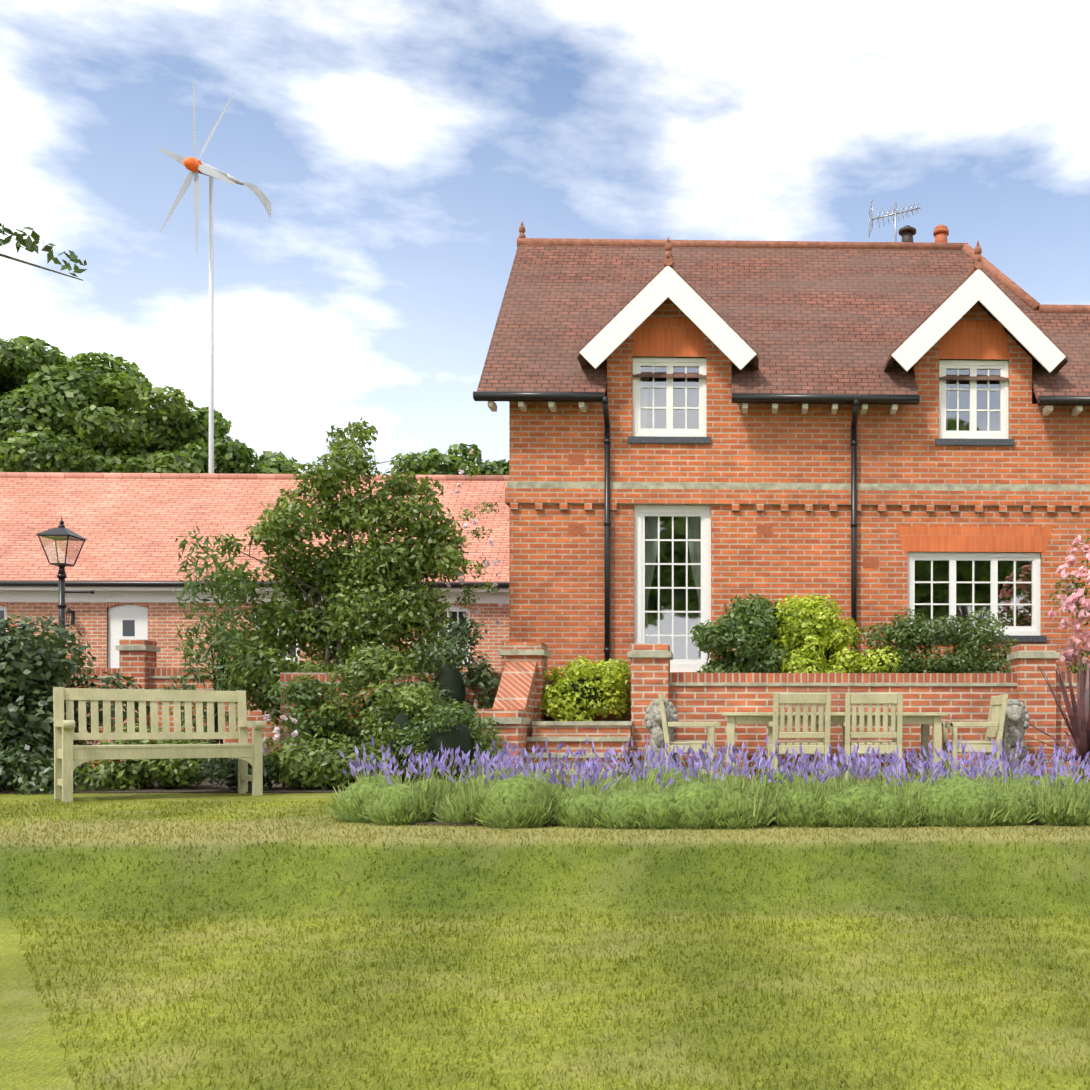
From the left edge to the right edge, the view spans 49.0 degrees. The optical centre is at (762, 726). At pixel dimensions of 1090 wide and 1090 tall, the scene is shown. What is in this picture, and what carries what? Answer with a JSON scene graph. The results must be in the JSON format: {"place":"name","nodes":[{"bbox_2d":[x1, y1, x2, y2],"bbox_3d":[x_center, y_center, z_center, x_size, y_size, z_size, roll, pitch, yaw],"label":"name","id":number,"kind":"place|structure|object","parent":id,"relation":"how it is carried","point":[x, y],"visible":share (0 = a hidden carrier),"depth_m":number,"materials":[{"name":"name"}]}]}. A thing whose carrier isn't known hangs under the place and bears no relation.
{"place":"outdoors","nodes":[
{"label":"outdoors","id":0,"kind":"place"},
{"bbox_2d":[0,253,82,280],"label":"tree branch","id":1,"kind":"object","parent":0,"point":[15,259],"visible":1,"depth_m":7.80,"materials":[{"name":"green plant"}]},
{"bbox_2d":[0,223,87,276],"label":"tree branch leaves","id":2,"kind":"object","parent":1,"relation":"attached to","point":[29,245],"visible":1,"depth_m":7.80,"materials":[{"name":"green plant"}]},
{"bbox_2d":[263,713,298,776],"bbox_3d":[-4.616,0.185,11.104,0.382,0.641,0.398,0,0,-2],"label":"phlox","id":3,"kind":"object","parent":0,"point":[277,736],"depth_m":11.08,"materials":[{"name":"white plant"}]},
{"bbox_2d":[266,674,377,764],"bbox_3d":[-4.790,0.061,12.678,1.204,1.291,1.110,0,0,-2],"label":"shrub","id":4,"kind":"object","parent":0,"point":[303,698],"depth_m":12.49,"materials":[{"name":"green plant"}]},
{"bbox_2d":[210,417,472,727],"bbox_3d":[-5.059,-1.546,14.259,3.062,4.411,1.741,0,0,-2],"label":"shrub","id":5,"kind":"object","parent":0,"point":[400,613],"depth_m":13.97,"materials":[{"name":"green plant"}]},
{"bbox_2d":[318,641,443,773],"bbox_3d":[-4.101,-0.106,12.512,1.359,1.624,1.100,0,0,-2],"label":"shrub","id":6,"kind":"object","parent":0,"point":[374,670],"depth_m":12.33,"materials":[{"name":"green plant"}]},
{"bbox_2d":[393,617,500,776],"bbox_3d":[-3.442,-0.246,12.731,1.346,1.906,1.013,0,0,-2],"label":"shrub","id":7,"kind":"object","parent":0,"point":[442,656],"depth_m":12.67,"materials":[{"name":"green plant"}]},
{"bbox_2d":[445,448,502,649],"bbox_3d":[-3.805,-2.308,15.278,0.773,2.673,0.644,0,0,-2],"label":"shrub","id":8,"kind":"object","parent":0,"point":[479,566],"depth_m":15.24,"materials":[{"name":"green plant"}]},
{"bbox_2d":[0,782,1089,1089],"bbox_3d":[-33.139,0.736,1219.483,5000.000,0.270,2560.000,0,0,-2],"label":"lawn","id":9,"kind":"structure","parent":0,"point":[32,1052],"depth_m":4.51,"materials":[{"name":"green plant"}]},
{"bbox_2d":[35,517,93,657],"bbox_3d":[-9.880,-1.199,16.568,0.700,3.600,0.480,0,0,-2],"label":"lamp post","id":10,"kind":"object","parent":9,"relation":"on","point":[61,530],"visible":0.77,"depth_m":16.53,"materials":[{"name":"black metal"}]},
{"bbox_2d":[39,536,82,564],"bbox_3d":[-9.991,-2.509,16.565,0.420,0.380,0.420,0,0,-2],"label":"lantern glass","id":11,"kind":"object","parent":10,"relation":"attached to","point":[57,542],"visible":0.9,"depth_m":16.52,"materials":[{"name":"clear glass"}]},
{"bbox_2d":[53,687,264,802],"bbox_3d":[-5.126,0.136,9.897,1.510,0.930,0.697,0,0,-38],"label":"bench","id":12,"kind":"object","parent":9,"relation":"on","point":[69,757],"visible":0.98,"depth_m":9.98,"materials":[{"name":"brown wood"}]},
{"bbox_2d":[158,78,270,472],"bbox_3d":[-14.418,-7.958,29.530,2.866,17.119,2.866,0,0,-7],"label":"wind turbine","id":13,"kind":"object","parent":9,"relation":"on","point":[194,166],"visible":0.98,"depth_m":29.80,"materials":[{"name":"grey metal"}]},
{"bbox_2d":[0,769,447,793],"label":"border soil","id":14,"kind":"structure","parent":9,"relation":"on","point":[205,786],"depth_m":10.74,"materials":[{"name":"brown soil"}]},
{"bbox_2d":[0,733,92,794],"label":"plant leaves","id":15,"kind":"object","parent":14,"relation":"on","point":[21,771],"visible":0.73,"depth_m":10.55,"materials":[{"name":"green plant"}]},
{"bbox_2d":[0,612,149,784],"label":"laurel shrub","id":16,"kind":"object","parent":14,"relation":"on","point":[50,661],"depth_m":11.05,"materials":[{"name":"green plant"}]},
{"bbox_2d":[74,722,215,791],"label":"plant leaves","id":17,"kind":"object","parent":14,"relation":"on","point":[142,772],"visible":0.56,"depth_m":10.86,"materials":[{"name":"green plant"}]},
{"bbox_2d":[160,525,254,765],"bbox_3d":[-6.015,-0.822,12.635,0.913,2.653,1.030,0,0,-2],"label":"buddleia shrub","id":18,"kind":"object","parent":14,"relation":"on","point":[219,631],"depth_m":12.55,"materials":[{"name":"green plant"}]},
{"bbox_2d":[176,746,284,790],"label":"plant leaves","id":19,"kind":"object","parent":14,"relation":"on","point":[226,769],"visible":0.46,"depth_m":10.73,"materials":[{"name":"green plant"}]},
{"bbox_2d":[264,727,398,789],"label":"plant leaves","id":20,"kind":"object","parent":14,"relation":"on","point":[318,765],"visible":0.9,"depth_m":10.84,"materials":[{"name":"green plant"}]},
{"bbox_2d":[359,681,450,784],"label":"box shrub","id":21,"kind":"object","parent":14,"relation":"on","point":[424,706],"depth_m":11.67,"materials":[{"name":"green plant"}]},
{"bbox_2d":[393,698,506,784],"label":"box shrub","id":22,"kind":"object","parent":9,"relation":"on","point":[439,718],"depth_m":11.04,"materials":[{"name":"green plant"}]},
{"bbox_2d":[58,639,1089,782],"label":"garden walls","id":23,"kind":"structure","parent":9,"relation":"on","point":[514,712],"depth_m":12.74,"materials":[{"name":"brick"}]},
{"bbox_2d":[990,657,1089,778],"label":"cordyline","id":24,"kind":"object","parent":9,"relation":"on","point":[1079,719],"depth_m":11.73,"materials":[{"name":"plant"}]},
{"bbox_2d":[0,0,1089,642],"label":"sky","id":25,"kind":"structure","parent":0,"point":[400,151],"materials":[{"name":"blue"}]},
{"bbox_2d":[410,820,1045,826],"bbox_3d":[1.500,0.604,7.977,8.500,0.035,1.800,0,0,-2],"label":"soil bed","id":26,"kind":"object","parent":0,"point":[435,822],"depth_m":7.06,"materials":[{"name":"brown soil"}]},
{"bbox_2d":[327,735,1089,829],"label":"lavender","id":27,"kind":"object","parent":26,"relation":"on","point":[974,797],"depth_m":7.07,"materials":[{"name":"plant"}]},
{"bbox_2d":[517,221,1089,312],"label":"roof ridge tiles","id":28,"kind":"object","parent":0,"point":[980,261],"depth_m":18.41,"materials":[{"name":"brown tile"}]},
{"bbox_2d":[1077,674,1089,708],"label":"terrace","id":29,"kind":"structure","parent":0,"point":[1084,677],"depth_m":13.09,"materials":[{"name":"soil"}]},
{"bbox_2d":[0,336,154,472],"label":"tree","id":30,"kind":"object","parent":29,"relation":"on","point":[55,386],"depth_m":43.25,"materials":[{"name":"green plant"}]},
{"bbox_2d":[0,372,207,667],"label":"tree","id":31,"kind":"object","parent":29,"relation":"on","point":[118,430],"depth_m":43.65,"materials":[{"name":"green plant"}]},
{"bbox_2d":[94,406,300,473],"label":"tree","id":32,"kind":"object","parent":29,"relation":"on","point":[236,456],"depth_m":45.04,"materials":[{"name":"green plant"}]},
{"bbox_2d":[0,604,471,667],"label":"joinery","id":33,"kind":"object","parent":29,"relation":"on","point":[119,614],"visible":0.02,"depth_m":24.63,"materials":[{"name":"white paint"}]},
{"bbox_2d":[0,610,465,656],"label":"glass","id":34,"kind":"object","parent":33,"relation":"attached to","point":[128,627],"visible":0.24,"depth_m":24.72,"materials":[{"name":"grey"}]},
{"bbox_2d":[7,602,508,672],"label":"walls","id":35,"kind":"structure","parent":29,"relation":"on","point":[164,620],"depth_m":24.60,"materials":[{"name":"brick"}]},
{"bbox_2d":[0,602,471,608],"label":"arches","id":36,"kind":"structure","parent":35,"relation":"attached to","point":[106,604],"depth_m":24.57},
{"bbox_2d":[0,478,508,612],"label":"roof","id":37,"kind":"structure","parent":35,"relation":"on","point":[130,529],"depth_m":26.16,"materials":[{"name":"tile"}]},
{"bbox_2d":[0,586,508,602],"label":"fascia","id":38,"kind":"structure","parent":37,"relation":"attached to","point":[100,594],"depth_m":24.53,"materials":[{"name":"white paint"}]},
{"bbox_2d":[0,472,508,480],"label":"ridge","id":39,"kind":"structure","parent":37,"relation":"on","point":[212,476],"depth_m":27.68,"materials":[{"name":"red tile"}]},
{"bbox_2d":[0,581,508,626],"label":"gutter","id":40,"kind":"object","parent":37,"relation":"attached to","point":[151,584],"visible":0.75,"depth_m":24.22,"materials":[{"name":"black paint"}]},
{"bbox_2d":[258,450,303,473],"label":"tree","id":41,"kind":"object","parent":29,"relation":"on","point":[272,460],"visible":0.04,"depth_m":48.07,"materials":[{"name":"green plant"}]},
{"bbox_2d":[370,451,429,474],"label":"tree","id":42,"kind":"object","parent":29,"relation":"on","point":[399,463],"visible":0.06,"depth_m":44.28,"materials":[{"name":"green plant"}]},
{"bbox_2d":[395,443,508,474],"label":"tree","id":43,"kind":"object","parent":29,"relation":"on","point":[454,463],"visible":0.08,"depth_m":44.62,"materials":[{"name":"green plant"}]},
{"bbox_2d":[537,656,630,720],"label":"gold shrub","id":44,"kind":"object","parent":29,"relation":"on","point":[608,674],"depth_m":13.02,"materials":[{"name":"yellow plant"}]},
{"bbox_2d":[645,516,700,658],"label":"window glass","id":45,"kind":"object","parent":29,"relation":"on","point":[693,617],"depth_m":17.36,"materials":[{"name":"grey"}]},
{"bbox_2d":[645,517,700,658],"bbox_3d":[-1.230,-1.869,15.941,0.840,2.220,0.030,0,0,-2],"label":"curtain","id":46,"kind":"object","parent":45,"relation":"attached to","point":[689,544],"depth_m":15.94,"materials":[{"name":"white fabric"}]},
{"bbox_2d":[690,593,795,672],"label":"photinia shrub","id":47,"kind":"object","parent":29,"relation":"on","point":[749,625],"depth_m":13.93,"materials":[{"name":"green plant"}]},
{"bbox_2d":[509,298,1089,675],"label":"house walls","id":48,"kind":"structure","parent":29,"relation":"on","point":[556,587],"depth_m":15.74,"materials":[{"name":"orange brick"}]},
{"bbox_2d":[633,357,706,436],"bbox_3d":[-1.266,-4.454,15.794,1.000,1.090,0.080,0,0,-2],"label":"window frame","id":49,"kind":"object","parent":48,"relation":"in","point":[669,364],"visible":0.88,"depth_m":15.77,"materials":[{"name":"white wood"}]},
{"bbox_2d":[641,366,698,428],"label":"window glass","id":50,"kind":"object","parent":48,"relation":"attached to","point":[694,401],"depth_m":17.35,"materials":[{"name":"clear glass"}]},
{"bbox_2d":[641,377,648,427],"bbox_3d":[-1.630,-4.454,15.919,0.159,1.050,0.030,0,0,-2],"label":"curtain window","id":51,"kind":"structure","parent":50,"relation":"attached to","point":[646,404],"depth_m":15.92,"materials":[{"name":"grey fabric"}]},
{"bbox_2d":[634,505,710,671],"bbox_3d":[-1.226,-1.869,15.806,1.040,2.260,0.080,0,0,-2],"label":"french window frame","id":52,"kind":"object","parent":48,"relation":"attached to","point":[641,512],"visible":0.81,"depth_m":15.78,"materials":[{"name":"white wood"}]},
{"bbox_2d":[473,391,1089,661],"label":"gutter and downpipes","id":53,"kind":"object","parent":48,"relation":"attached to","point":[855,400],"visible":0.94,"depth_m":15.46,"materials":[{"name":"black metal"}]},
{"bbox_2d":[477,245,1089,403],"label":"house roof","id":54,"kind":"structure","parent":48,"relation":"on","point":[820,321],"depth_m":16.98,"materials":[{"name":"brown tile"}]},
{"bbox_2d":[869,199,948,242],"bbox_3d":[2.561,-7.299,19.311,1.556,2.800,0.700,0,0,-2],"label":"house chimney","id":55,"kind":"object","parent":54,"relation":"on","point":[940,233],"visible":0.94,"depth_m":19.24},
{"bbox_2d":[488,266,1082,415],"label":"bargeboards","id":56,"kind":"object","parent":48,"relation":"attached to","point":[707,320],"visible":0.9,"depth_m":15.46,"materials":[{"name":"white wood"}]},
{"bbox_2d":[505,318,1089,641],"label":"house trim","id":57,"kind":"structure","parent":48,"relation":"attached to","point":[684,337],"depth_m":15.74,"materials":[{"name":"orange brick"}]},
{"bbox_2d":[939,360,1007,438],"bbox_3d":[2.872,-4.454,15.908,0.960,1.090,0.080,0,0,-2],"label":"window frame","id":58,"kind":"object","parent":48,"relation":"attached to","point":[972,366],"visible":0.94,"depth_m":15.88,"materials":[{"name":"white wood"}]},
{"bbox_2d":[946,369,999,430],"bbox_3d":[2.872,-4.469,15.913,0.750,0.850,0.001,0,0,-2],"label":"window glass","id":59,"kind":"object","parent":58,"relation":"in","point":[981,405],"visible":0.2,"depth_m":15.91,"materials":[{"name":"clear glass"}]},
{"bbox_2d":[915,560,1031,625],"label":"window glass","id":60,"kind":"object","parent":48,"relation":"in","point":[968,608],"depth_m":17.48,"materials":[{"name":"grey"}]},
{"bbox_2d":[908,552,1039,635],"bbox_3d":[2.877,-1.809,15.908,1.830,1.140,0.080,0,0,-2],"label":"window frame","id":61,"kind":"object","parent":48,"relation":"attached to","point":[952,558],"visible":0.71,"depth_m":15.89,"materials":[{"name":"white wood"}]},
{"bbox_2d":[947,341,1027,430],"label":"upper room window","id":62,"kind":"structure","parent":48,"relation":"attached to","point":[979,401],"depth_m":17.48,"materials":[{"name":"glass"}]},
{"bbox_2d":[946,380,949,430],"bbox_3d":[2.523,-4.454,16.034,0.149,1.050,0.030,0,0,-2],"label":"curtain window","id":63,"kind":"structure","parent":62,"relation":"attached to","point":[947,385],"depth_m":16.03,"materials":[{"name":"white fabric"}]},
{"bbox_2d":[757,594,906,672],"bbox_3d":[0.796,-0.916,14.270,1.842,1.486,1.351,0,0,-2],"label":"gold shrub","id":64,"kind":"object","parent":29,"relation":"on","point":[814,632],"depth_m":13.98,"materials":[{"name":"yellow plant"}]},
{"bbox_2d":[856,608,1019,672],"bbox_3d":[2.192,-0.821,14.311,2.144,1.263,1.422,0,0,-2],"label":"bush","id":65,"kind":"object","parent":29,"relation":"on","point":[902,632],"depth_m":13.98,"materials":[{"name":"green plant"}]},
{"bbox_2d":[1047,529,1089,673],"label":"flowering tree","id":66,"kind":"object","parent":29,"relation":"on","point":[1070,655],"depth_m":14.06,"materials":[{"name":"pink plant"}]},
{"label":"patio paving","id":67,"kind":"structure","parent":0,"visible":0},
{"bbox_2d":[644,698,678,771],"bbox_3d":[-1.069,0.152,12.248,0.391,0.899,0.412,0,0,-2],"label":"lion","id":68,"kind":"object","parent":67,"relation":"on","point":[653,721],"visible":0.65,"depth_m":12.16},
{"bbox_2d":[658,694,720,777],"bbox_3d":[-0.763,0.136,11.997,0.636,0.930,0.590,0,0,-5],"label":"chair","id":69,"kind":"object","parent":67,"relation":"on","point":[711,727],"visible":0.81,"depth_m":11.72,"materials":[{"name":"brown wood"}]},
{"bbox_2d":[767,693,830,777],"bbox_3d":[0.351,0.136,11.546,0.570,0.930,0.636,0,0,-6],"label":"chair","id":70,"kind":"object","parent":67,"relation":"on","point":[799,699],"visible":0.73,"depth_m":11.29,"materials":[{"name":"brown wood"}]},
{"bbox_2d":[722,712,947,780],"bbox_3d":[0.707,0.229,12.057,2.260,0.745,0.900,0,0,-2],"label":"table","id":71,"kind":"object","parent":67,"relation":"on","point":[924,720],"visible":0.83,"depth_m":11.67,"materials":[{"name":"brown wood"}]},
{"bbox_2d":[842,693,902,780],"bbox_3d":[1.089,0.136,11.626,0.570,0.930,0.636,0,0,1],"label":"chair","id":72,"kind":"object","parent":67,"relation":"on","point":[877,700],"visible":0.75,"depth_m":11.36,"materials":[{"name":"brown wood"}]},
{"bbox_2d":[942,694,1007,778],"bbox_3d":[2.168,0.136,12.097,0.636,0.930,0.590,0,0,-2],"label":"chair","id":73,"kind":"object","parent":67,"relation":"on","point":[997,713],"visible":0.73,"depth_m":11.82,"materials":[{"name":"brown wood"}]},
{"bbox_2d":[994,699,1034,779],"bbox_3d":[2.650,0.152,12.350,0.391,0.899,0.412,0,0,-2],"label":"lion","id":74,"kind":"object","parent":67,"relation":"on","point":[1017,717],"visible":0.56,"depth_m":12.24}
]}

